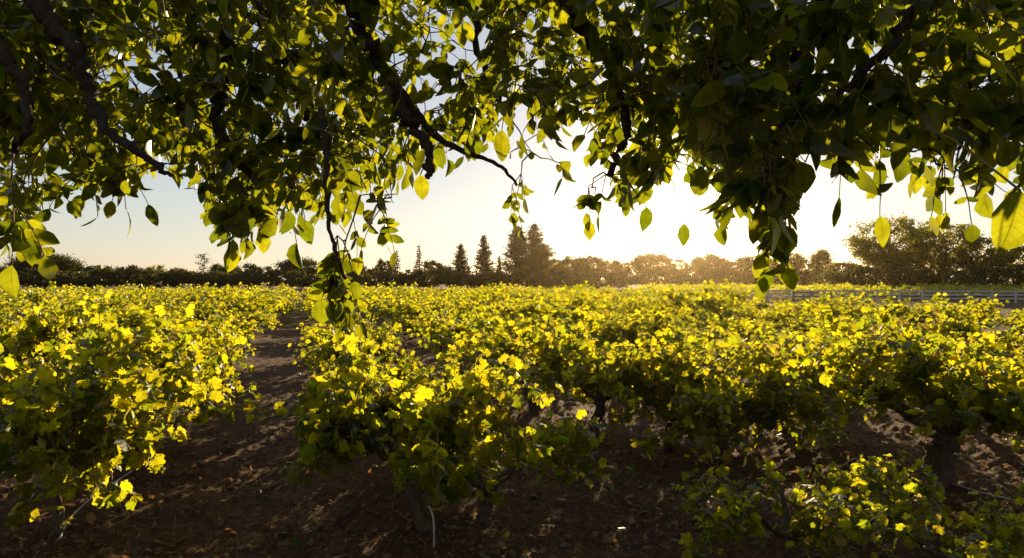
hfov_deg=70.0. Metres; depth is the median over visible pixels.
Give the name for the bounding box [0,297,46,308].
grapevine
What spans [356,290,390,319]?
grapevine
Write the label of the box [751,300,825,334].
grapevine
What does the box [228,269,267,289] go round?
shrub
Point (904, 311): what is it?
grapevine
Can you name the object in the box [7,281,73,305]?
grapevine
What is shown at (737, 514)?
grapevine
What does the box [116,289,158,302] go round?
grapevine
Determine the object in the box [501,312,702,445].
grapevine
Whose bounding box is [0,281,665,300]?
grapevines
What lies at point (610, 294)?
grapevine
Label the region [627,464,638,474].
weed
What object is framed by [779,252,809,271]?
broadleaf tree
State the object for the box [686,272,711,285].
shrub
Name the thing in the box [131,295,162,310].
grapevine
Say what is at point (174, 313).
grapevine
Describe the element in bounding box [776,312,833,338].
grapevine
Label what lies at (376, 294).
grapevine
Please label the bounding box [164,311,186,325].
grapevine
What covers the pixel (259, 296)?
grapevine
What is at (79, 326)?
grapevine
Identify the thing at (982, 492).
drip hose
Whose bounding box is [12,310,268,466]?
grapevine
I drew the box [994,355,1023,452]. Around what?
grapevine
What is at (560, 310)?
grapevine
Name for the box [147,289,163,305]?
grapevine
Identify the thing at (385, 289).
grapevine
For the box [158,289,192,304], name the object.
grapevine
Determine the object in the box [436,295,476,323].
grapevine
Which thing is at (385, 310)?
grapevine
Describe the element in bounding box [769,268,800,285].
shrub
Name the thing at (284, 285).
grapevine
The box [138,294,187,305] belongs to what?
grapevine
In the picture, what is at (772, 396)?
grapevine
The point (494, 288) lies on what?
grapevine
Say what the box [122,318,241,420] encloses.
grapevine
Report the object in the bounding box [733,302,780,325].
grapevine
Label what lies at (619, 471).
weed
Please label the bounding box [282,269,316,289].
shrub
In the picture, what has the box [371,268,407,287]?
shrub
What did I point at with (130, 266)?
broadleaf tree
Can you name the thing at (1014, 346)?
grapevine
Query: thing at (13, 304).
grapevine
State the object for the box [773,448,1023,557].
grapevine
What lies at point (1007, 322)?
grapevine
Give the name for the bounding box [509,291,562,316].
grapevine
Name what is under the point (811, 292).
field gate
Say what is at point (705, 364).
grapevine
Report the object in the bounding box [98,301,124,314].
grapevine
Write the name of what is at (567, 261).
broadleaf tree
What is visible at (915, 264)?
shrub
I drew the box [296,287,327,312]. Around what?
grapevine
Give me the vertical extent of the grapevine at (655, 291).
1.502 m
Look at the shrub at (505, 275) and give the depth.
135.06 m
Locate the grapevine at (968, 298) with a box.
[919,293,994,320]
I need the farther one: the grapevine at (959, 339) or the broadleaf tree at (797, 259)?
the broadleaf tree at (797, 259)
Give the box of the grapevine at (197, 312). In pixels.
[153,293,226,319]
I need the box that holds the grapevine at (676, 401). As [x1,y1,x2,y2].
[571,331,779,471]
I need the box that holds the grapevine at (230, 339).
[158,317,254,367]
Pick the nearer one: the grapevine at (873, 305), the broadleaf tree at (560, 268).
the grapevine at (873, 305)
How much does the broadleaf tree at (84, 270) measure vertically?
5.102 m
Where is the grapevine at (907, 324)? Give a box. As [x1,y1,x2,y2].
[872,320,928,339]
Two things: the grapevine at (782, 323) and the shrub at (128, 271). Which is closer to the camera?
the grapevine at (782, 323)
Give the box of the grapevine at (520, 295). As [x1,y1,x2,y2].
[514,292,541,303]
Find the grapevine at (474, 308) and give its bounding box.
[448,290,504,318]
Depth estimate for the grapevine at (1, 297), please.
42.34 m
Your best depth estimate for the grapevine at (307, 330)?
18.30 m
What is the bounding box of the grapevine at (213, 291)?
[191,286,239,306]
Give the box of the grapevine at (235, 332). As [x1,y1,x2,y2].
[144,306,246,346]
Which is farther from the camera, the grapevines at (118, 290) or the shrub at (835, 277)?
the shrub at (835, 277)
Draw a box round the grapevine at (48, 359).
[29,329,79,366]
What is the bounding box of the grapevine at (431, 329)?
[407,303,476,357]
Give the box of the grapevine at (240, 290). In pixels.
[222,286,258,295]
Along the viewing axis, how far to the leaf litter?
6.02 m
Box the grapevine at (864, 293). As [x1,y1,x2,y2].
[822,292,872,311]
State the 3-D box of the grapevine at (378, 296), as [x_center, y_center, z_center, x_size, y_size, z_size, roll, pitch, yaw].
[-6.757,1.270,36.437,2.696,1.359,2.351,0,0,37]
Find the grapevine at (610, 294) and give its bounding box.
[609,288,661,310]
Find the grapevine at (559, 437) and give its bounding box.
[407,409,613,525]
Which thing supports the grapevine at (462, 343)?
on the ground at (268, 354)
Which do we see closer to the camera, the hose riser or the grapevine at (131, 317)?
the hose riser
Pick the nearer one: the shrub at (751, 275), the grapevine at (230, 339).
the grapevine at (230, 339)
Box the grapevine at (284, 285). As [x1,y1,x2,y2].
[254,283,289,295]
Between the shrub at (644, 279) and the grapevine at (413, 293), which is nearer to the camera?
the grapevine at (413, 293)
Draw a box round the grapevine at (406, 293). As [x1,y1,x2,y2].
[385,288,420,296]
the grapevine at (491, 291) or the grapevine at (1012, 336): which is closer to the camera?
the grapevine at (1012, 336)
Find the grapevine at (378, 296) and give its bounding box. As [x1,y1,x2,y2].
[356,291,388,316]
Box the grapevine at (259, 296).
[251,290,293,309]
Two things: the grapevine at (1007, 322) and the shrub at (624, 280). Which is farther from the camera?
the shrub at (624, 280)
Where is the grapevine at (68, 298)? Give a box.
[57,286,117,308]
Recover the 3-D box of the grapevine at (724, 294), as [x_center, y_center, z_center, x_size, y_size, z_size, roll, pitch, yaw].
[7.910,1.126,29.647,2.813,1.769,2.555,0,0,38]
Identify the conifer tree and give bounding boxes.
[449,243,472,288]
[470,235,497,274]
[495,256,502,270]
[501,225,534,287]
[517,223,549,268]
[520,243,566,275]
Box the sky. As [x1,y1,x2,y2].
[0,0,1023,280]
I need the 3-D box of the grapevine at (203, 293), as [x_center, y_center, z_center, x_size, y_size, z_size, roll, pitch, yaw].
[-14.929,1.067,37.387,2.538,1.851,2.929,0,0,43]
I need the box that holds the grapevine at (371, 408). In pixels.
[273,323,563,531]
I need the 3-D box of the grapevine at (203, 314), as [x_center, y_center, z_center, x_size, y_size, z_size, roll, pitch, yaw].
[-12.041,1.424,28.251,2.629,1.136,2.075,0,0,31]
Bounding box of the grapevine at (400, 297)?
[365,282,428,323]
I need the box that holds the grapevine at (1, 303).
[0,295,20,311]
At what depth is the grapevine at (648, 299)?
28.11 m
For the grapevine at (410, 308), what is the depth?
23.07 m
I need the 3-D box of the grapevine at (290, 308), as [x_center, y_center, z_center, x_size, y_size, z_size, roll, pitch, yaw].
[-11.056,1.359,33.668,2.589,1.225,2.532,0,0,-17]
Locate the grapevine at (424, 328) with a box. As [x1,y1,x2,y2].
[409,318,456,350]
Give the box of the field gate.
[793,291,831,301]
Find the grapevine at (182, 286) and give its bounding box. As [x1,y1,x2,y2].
[177,284,213,296]
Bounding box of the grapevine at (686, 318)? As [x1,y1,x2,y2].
[664,306,716,331]
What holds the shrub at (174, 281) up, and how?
on the ground at (268, 354)
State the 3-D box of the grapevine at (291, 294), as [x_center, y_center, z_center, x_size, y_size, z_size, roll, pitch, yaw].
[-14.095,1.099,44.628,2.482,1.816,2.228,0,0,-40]
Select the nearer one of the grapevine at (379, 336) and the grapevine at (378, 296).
the grapevine at (379, 336)
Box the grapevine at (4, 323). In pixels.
[0,303,65,339]
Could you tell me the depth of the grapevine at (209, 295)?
32.97 m
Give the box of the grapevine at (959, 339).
[919,326,1010,357]
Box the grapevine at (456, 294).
[446,287,469,295]
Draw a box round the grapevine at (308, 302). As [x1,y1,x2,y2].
[299,300,326,315]
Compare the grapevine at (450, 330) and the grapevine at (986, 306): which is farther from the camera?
the grapevine at (986, 306)
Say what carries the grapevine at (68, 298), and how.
on the ground at (268, 354)
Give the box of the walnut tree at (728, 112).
[0,0,1023,343]
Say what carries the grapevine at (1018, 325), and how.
on the ground at (268, 354)
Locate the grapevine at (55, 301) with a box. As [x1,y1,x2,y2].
[20,297,83,313]
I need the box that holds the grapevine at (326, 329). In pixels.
[300,318,377,344]
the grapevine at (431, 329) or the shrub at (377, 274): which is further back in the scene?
the shrub at (377, 274)
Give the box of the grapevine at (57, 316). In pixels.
[26,306,81,329]
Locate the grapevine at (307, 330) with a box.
[296,313,375,339]
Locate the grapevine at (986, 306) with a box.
[920,292,1009,326]
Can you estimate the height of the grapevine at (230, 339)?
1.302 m
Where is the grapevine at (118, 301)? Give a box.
[93,295,151,311]
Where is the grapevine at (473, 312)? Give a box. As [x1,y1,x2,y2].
[455,306,503,322]
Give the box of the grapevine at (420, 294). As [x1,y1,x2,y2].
[393,290,430,299]
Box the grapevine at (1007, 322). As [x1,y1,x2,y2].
[981,308,1023,335]
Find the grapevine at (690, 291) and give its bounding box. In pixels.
[678,285,719,296]
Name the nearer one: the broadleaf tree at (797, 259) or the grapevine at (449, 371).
the grapevine at (449, 371)
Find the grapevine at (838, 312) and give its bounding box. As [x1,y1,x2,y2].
[806,294,876,319]
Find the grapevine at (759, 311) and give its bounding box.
[740,301,787,319]
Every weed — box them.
[279,538,302,555]
[497,530,513,550]
[533,478,548,487]
[609,469,627,479]
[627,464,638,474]
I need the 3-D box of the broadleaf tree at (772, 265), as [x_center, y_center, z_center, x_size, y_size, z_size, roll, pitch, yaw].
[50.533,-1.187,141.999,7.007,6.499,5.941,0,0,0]
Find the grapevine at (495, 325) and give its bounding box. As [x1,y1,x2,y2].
[478,314,514,332]
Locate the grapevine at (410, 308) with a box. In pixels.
[380,290,465,337]
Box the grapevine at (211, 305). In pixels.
[162,297,221,321]
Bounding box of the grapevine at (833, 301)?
[781,293,848,317]
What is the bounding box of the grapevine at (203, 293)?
[192,282,249,307]
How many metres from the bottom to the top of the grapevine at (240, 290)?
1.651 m
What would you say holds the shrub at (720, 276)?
on the ground at (268, 354)
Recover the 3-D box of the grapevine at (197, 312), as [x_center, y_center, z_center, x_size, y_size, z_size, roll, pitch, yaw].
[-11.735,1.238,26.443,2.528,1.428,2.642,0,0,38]
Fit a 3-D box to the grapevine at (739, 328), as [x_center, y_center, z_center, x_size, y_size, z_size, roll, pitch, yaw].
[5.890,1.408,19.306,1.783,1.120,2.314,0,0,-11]
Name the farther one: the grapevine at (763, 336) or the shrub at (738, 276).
the shrub at (738, 276)
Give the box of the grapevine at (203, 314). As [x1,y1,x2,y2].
[175,301,234,320]
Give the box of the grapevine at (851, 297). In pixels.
[810,291,864,310]
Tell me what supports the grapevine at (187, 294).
on the ground at (268, 354)
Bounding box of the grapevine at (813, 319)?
[784,311,845,335]
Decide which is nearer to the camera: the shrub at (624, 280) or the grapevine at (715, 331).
the grapevine at (715, 331)
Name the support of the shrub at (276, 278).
on the ground at (268, 354)
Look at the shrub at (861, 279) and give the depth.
83.39 m
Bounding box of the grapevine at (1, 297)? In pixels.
[0,287,30,298]
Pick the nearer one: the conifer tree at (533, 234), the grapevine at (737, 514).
the grapevine at (737, 514)
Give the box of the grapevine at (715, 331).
[643,313,746,354]
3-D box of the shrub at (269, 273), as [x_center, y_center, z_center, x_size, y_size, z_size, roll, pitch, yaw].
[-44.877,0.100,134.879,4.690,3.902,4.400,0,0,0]
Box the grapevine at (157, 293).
[135,286,177,301]
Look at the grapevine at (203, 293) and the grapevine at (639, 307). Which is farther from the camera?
the grapevine at (203, 293)
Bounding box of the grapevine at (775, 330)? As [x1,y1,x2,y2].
[759,328,840,342]
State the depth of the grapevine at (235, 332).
15.96 m
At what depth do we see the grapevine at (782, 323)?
21.89 m
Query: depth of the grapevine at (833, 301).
29.91 m
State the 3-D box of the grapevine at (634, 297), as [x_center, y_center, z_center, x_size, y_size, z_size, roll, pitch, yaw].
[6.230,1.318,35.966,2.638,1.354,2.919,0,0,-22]
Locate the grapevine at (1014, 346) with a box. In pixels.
[996,326,1023,352]
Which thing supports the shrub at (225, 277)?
on the ground at (268, 354)
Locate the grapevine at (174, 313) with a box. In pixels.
[135,302,194,319]
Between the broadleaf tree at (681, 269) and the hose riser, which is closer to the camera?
the hose riser
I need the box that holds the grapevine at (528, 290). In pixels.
[511,285,543,298]
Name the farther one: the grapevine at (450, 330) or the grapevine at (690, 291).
the grapevine at (690, 291)
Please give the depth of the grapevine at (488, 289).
42.64 m
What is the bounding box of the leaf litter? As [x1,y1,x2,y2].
[0,365,1023,557]
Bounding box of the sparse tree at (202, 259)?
[195,253,209,272]
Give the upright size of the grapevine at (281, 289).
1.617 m
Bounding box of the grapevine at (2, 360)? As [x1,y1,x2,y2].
[0,355,42,395]
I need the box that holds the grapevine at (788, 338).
[742,329,866,368]
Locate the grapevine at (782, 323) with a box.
[741,314,796,338]
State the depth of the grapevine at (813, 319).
22.64 m
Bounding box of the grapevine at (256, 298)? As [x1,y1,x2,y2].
[231,290,289,312]
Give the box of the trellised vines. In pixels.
[637,281,1023,296]
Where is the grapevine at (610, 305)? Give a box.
[591,291,645,324]
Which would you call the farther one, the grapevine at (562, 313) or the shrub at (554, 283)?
the shrub at (554, 283)
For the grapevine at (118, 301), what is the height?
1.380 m
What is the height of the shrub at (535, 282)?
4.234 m
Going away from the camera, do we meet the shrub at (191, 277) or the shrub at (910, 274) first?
the shrub at (910, 274)
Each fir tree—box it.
[393,249,401,287]
[412,246,428,283]
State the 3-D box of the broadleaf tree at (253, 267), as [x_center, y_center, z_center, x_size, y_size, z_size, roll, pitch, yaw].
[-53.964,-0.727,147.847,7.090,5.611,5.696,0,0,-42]
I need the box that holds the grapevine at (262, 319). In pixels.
[205,303,281,334]
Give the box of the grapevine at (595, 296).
[549,280,617,318]
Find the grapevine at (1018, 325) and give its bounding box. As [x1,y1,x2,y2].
[1003,313,1023,362]
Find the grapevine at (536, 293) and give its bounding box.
[520,289,566,304]
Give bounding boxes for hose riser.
[427,505,434,546]
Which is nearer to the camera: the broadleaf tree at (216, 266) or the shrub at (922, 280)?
the shrub at (922, 280)
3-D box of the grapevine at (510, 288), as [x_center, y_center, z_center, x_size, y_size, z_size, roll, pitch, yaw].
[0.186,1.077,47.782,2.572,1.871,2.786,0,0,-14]
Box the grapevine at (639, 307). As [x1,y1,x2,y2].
[623,291,684,327]
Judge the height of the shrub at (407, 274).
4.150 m
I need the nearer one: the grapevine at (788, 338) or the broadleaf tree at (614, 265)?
the grapevine at (788, 338)
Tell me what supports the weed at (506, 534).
on the ground at (268, 354)
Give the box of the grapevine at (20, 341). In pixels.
[0,293,89,370]
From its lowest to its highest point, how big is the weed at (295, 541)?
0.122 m
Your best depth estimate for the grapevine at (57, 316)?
19.25 m
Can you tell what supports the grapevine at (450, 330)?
on the ground at (268, 354)
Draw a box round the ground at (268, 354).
[0,280,1023,557]
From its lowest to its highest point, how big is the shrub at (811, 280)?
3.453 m
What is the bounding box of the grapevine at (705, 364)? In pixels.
[658,337,741,378]
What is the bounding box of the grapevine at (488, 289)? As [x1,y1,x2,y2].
[475,285,517,299]
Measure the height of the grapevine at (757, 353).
1.523 m
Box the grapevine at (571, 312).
[552,306,606,323]
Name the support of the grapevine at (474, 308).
on the ground at (268, 354)
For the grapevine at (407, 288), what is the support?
on the ground at (268, 354)
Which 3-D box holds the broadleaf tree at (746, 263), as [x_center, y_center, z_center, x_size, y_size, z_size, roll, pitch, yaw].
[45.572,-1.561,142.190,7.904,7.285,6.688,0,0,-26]
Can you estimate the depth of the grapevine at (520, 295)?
36.25 m
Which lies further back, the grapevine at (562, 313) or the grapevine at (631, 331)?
the grapevine at (562, 313)
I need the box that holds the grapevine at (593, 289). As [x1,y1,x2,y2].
[570,284,615,300]
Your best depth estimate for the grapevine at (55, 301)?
27.89 m
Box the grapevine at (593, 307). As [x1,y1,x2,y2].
[575,296,631,314]
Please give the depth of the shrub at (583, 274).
129.31 m
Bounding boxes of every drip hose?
[59,470,131,538]
[952,483,1015,500]
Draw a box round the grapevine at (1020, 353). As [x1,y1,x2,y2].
[1016,347,1023,360]
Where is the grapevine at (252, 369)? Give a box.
[156,311,255,372]
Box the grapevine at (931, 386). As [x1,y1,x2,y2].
[798,297,1023,486]
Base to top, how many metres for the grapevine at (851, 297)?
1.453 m
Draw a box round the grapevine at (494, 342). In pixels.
[431,299,625,414]
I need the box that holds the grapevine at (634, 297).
[608,292,659,302]
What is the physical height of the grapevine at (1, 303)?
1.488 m
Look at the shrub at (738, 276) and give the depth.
133.66 m
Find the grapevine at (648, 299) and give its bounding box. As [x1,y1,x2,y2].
[627,288,682,314]
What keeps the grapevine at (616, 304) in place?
on the ground at (268, 354)
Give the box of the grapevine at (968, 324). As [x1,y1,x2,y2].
[920,297,991,339]
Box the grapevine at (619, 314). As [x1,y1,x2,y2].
[586,302,640,328]
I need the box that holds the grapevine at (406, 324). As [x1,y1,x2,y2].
[384,304,446,343]
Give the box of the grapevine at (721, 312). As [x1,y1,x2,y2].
[678,298,755,335]
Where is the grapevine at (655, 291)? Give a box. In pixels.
[638,287,658,299]
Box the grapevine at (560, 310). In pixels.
[505,305,588,336]
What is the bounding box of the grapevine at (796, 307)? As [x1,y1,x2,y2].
[777,292,842,321]
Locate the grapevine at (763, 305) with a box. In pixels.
[744,295,792,309]
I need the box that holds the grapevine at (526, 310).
[480,290,567,343]
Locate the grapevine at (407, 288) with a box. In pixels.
[381,282,421,297]
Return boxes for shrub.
[0,266,25,286]
[17,267,43,287]
[20,268,65,289]
[46,269,102,288]
[48,270,79,289]
[81,265,126,287]
[107,267,140,287]
[126,268,158,288]
[143,274,171,287]
[151,268,194,287]
[182,270,204,288]
[188,273,226,287]
[196,270,241,288]
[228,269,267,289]
[256,269,281,288]
[271,271,295,287]
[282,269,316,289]
[302,274,321,287]
[321,270,372,284]
[354,269,394,287]
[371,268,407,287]
[399,267,423,288]
[405,267,447,288]
[437,266,465,287]
[447,269,493,287]
[475,270,508,287]
[489,269,533,286]
[508,267,552,287]
[537,269,575,287]
[557,268,602,289]
[580,268,617,289]
[604,268,640,289]
[631,271,657,286]
[648,272,671,281]
[651,271,699,285]
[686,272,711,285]
[695,266,732,285]
[727,268,756,285]
[744,267,777,284]
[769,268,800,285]
[796,272,811,286]
[802,272,833,286]
[808,268,859,285]
[834,262,882,285]
[850,265,915,287]
[888,259,923,295]
[896,259,943,285]
[912,266,953,285]
[932,269,979,295]
[954,264,986,283]
[959,263,1014,287]
[985,271,1023,285]
[1003,263,1023,286]
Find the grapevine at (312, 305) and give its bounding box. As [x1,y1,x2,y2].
[303,301,358,320]
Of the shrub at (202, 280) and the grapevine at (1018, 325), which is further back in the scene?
the shrub at (202, 280)
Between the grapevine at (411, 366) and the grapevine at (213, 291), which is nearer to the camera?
the grapevine at (411, 366)
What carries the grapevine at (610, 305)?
on the ground at (268, 354)
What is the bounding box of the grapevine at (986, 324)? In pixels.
[937,299,1010,329]
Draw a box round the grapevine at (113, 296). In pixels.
[79,285,141,308]
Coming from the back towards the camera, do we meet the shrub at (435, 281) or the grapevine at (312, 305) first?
the shrub at (435, 281)
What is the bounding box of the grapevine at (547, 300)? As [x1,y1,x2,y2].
[528,289,579,303]
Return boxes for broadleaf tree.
[2,252,87,283]
[69,265,97,273]
[88,265,122,287]
[119,264,146,277]
[143,264,163,287]
[165,267,189,287]
[204,263,240,286]
[231,263,264,287]
[257,266,282,281]
[271,256,318,288]
[361,264,372,277]
[364,258,395,277]
[421,259,450,287]
[509,264,534,284]
[543,261,568,278]
[559,255,579,270]
[570,254,611,271]
[602,259,630,286]
[624,250,674,278]
[672,259,694,276]
[687,253,741,279]
[731,252,754,276]
[768,258,779,267]
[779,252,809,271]
[794,262,822,287]
[807,249,833,274]
[821,261,862,279]
[842,212,942,283]
[901,220,984,283]
[951,235,1017,283]
[982,245,1023,280]
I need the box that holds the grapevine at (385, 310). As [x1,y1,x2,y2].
[367,301,419,333]
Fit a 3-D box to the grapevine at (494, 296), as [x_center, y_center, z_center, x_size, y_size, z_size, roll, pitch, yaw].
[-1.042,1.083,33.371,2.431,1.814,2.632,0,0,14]
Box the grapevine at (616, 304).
[591,292,630,309]
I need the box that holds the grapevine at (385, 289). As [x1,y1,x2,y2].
[375,282,402,294]
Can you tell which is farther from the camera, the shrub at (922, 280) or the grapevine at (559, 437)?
the shrub at (922, 280)
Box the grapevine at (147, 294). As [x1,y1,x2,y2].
[122,287,160,305]
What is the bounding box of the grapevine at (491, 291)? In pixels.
[467,286,510,295]
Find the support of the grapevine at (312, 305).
on the ground at (268, 354)
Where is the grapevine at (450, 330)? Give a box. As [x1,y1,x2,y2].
[417,305,524,369]
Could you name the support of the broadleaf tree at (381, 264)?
on the ground at (268, 354)
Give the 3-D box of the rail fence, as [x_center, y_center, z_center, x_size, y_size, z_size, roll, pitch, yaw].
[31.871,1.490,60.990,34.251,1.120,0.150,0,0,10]
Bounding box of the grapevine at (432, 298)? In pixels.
[420,288,480,323]
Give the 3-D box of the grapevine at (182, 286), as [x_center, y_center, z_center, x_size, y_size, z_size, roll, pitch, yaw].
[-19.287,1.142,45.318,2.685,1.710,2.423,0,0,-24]
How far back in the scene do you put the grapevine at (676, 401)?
7.97 m
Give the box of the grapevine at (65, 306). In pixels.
[39,294,122,331]
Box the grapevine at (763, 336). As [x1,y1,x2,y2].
[718,326,809,377]
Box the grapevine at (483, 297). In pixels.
[465,294,492,303]
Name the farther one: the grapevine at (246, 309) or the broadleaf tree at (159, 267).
the broadleaf tree at (159, 267)
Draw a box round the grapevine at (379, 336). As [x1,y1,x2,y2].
[300,301,419,380]
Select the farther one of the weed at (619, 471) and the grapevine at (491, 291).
the grapevine at (491, 291)
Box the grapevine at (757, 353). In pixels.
[699,319,876,433]
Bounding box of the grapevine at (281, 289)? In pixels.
[250,286,292,299]
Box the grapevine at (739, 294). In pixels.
[705,278,758,307]
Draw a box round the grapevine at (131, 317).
[77,287,159,338]
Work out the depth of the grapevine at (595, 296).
29.16 m
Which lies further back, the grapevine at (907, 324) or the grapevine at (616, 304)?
the grapevine at (616, 304)
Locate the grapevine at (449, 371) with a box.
[390,353,482,410]
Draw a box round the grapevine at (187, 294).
[164,289,200,302]
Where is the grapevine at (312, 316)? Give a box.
[305,311,353,323]
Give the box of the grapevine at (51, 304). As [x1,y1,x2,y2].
[0,295,60,314]
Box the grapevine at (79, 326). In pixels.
[37,292,105,343]
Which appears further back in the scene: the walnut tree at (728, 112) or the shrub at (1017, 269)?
the shrub at (1017, 269)
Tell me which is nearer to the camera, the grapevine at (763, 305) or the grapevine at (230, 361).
the grapevine at (230, 361)
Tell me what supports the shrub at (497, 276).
on the ground at (268, 354)
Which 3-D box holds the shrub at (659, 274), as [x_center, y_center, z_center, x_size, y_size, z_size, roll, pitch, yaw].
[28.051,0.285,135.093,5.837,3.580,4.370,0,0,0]
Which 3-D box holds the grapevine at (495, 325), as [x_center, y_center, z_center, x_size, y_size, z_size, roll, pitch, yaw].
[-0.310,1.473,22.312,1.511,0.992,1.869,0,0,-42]
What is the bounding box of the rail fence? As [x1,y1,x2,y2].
[683,290,1023,302]
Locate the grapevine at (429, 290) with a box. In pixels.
[413,284,443,294]
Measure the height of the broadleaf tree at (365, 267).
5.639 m
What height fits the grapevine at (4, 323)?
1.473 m
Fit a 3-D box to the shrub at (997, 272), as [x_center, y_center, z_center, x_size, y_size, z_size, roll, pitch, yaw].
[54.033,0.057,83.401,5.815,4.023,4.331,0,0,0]
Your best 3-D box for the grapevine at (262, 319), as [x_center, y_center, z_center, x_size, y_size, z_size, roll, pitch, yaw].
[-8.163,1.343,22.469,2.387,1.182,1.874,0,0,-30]
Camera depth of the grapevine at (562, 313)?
24.67 m
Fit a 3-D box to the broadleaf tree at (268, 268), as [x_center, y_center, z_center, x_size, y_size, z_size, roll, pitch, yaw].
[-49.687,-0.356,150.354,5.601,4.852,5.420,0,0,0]
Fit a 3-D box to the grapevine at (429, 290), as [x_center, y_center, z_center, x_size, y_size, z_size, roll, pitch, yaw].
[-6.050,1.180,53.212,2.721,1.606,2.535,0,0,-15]
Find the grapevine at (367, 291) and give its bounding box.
[349,282,386,311]
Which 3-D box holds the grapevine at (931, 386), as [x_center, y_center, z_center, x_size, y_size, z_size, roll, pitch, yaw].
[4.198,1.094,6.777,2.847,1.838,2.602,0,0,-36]
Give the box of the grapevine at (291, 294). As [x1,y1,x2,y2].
[260,282,303,304]
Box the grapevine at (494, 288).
[485,283,515,292]
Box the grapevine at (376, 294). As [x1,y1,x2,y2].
[362,289,422,324]
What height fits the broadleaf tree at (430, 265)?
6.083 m
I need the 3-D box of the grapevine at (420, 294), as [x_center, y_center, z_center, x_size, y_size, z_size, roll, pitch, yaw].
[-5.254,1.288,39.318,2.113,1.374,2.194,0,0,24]
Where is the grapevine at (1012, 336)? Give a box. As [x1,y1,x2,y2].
[849,313,1023,412]
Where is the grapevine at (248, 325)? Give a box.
[220,315,263,338]
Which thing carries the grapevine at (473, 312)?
on the ground at (268, 354)
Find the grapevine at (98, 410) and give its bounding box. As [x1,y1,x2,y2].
[0,289,223,535]
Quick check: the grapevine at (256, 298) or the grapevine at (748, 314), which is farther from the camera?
the grapevine at (256, 298)
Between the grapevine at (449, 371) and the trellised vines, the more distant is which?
the trellised vines
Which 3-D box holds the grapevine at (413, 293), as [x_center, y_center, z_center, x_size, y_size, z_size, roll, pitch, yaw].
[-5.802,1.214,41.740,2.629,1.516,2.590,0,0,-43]
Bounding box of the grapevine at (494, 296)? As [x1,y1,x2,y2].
[466,283,517,309]
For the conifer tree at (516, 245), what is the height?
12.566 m
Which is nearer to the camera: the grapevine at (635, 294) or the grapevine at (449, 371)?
the grapevine at (449, 371)
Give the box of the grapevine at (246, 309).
[215,303,279,334]
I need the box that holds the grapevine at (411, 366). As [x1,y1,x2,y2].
[315,343,432,392]
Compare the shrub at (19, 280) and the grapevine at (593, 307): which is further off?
the shrub at (19, 280)
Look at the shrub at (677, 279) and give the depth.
130.98 m
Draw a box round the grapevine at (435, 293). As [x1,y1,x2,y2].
[424,288,443,297]
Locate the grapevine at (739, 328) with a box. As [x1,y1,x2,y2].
[693,313,773,340]
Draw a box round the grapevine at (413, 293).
[389,287,432,298]
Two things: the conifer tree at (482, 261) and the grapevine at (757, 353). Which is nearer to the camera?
the grapevine at (757, 353)
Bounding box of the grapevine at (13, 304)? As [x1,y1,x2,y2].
[0,296,42,320]
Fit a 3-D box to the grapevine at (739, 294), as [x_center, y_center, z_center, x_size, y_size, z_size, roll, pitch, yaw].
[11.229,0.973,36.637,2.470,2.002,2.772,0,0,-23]
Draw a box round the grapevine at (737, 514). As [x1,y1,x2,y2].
[658,442,945,557]
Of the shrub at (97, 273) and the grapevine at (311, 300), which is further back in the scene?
the shrub at (97, 273)
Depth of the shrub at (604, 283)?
131.38 m
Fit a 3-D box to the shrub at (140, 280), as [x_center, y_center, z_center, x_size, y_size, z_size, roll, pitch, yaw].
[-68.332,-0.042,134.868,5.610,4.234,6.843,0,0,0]
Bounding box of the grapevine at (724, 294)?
[677,285,748,325]
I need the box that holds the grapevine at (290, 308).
[250,296,300,319]
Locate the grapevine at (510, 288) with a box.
[496,281,529,297]
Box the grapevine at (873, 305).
[866,301,879,307]
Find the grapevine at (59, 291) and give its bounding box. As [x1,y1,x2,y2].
[25,285,69,296]
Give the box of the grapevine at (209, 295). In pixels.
[178,287,237,320]
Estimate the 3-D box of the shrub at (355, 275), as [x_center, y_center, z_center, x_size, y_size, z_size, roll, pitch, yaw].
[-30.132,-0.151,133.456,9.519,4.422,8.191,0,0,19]
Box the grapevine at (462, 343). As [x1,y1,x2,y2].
[438,313,540,388]
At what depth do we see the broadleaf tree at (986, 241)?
91.07 m
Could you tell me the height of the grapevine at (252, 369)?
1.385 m
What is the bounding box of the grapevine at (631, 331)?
[580,297,713,356]
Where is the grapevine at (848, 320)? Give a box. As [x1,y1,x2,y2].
[809,304,930,343]
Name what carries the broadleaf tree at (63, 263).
on the ground at (268, 354)
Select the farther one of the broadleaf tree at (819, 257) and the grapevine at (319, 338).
the broadleaf tree at (819, 257)
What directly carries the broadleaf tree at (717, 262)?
on the ground at (268, 354)
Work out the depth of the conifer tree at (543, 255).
139.29 m
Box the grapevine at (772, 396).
[607,311,848,464]
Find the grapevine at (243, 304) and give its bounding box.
[221,289,284,327]
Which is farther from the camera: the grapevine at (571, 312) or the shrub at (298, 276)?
the shrub at (298, 276)
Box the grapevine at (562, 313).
[529,294,580,320]
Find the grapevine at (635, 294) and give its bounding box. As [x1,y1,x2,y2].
[617,288,650,298]
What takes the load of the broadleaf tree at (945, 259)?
on the ground at (268, 354)
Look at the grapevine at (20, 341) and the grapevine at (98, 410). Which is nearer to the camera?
the grapevine at (98, 410)
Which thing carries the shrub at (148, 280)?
on the ground at (268, 354)
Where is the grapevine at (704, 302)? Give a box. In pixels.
[650,279,737,332]
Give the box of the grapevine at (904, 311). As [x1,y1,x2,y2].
[865,288,964,327]
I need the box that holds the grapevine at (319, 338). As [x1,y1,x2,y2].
[286,324,393,374]

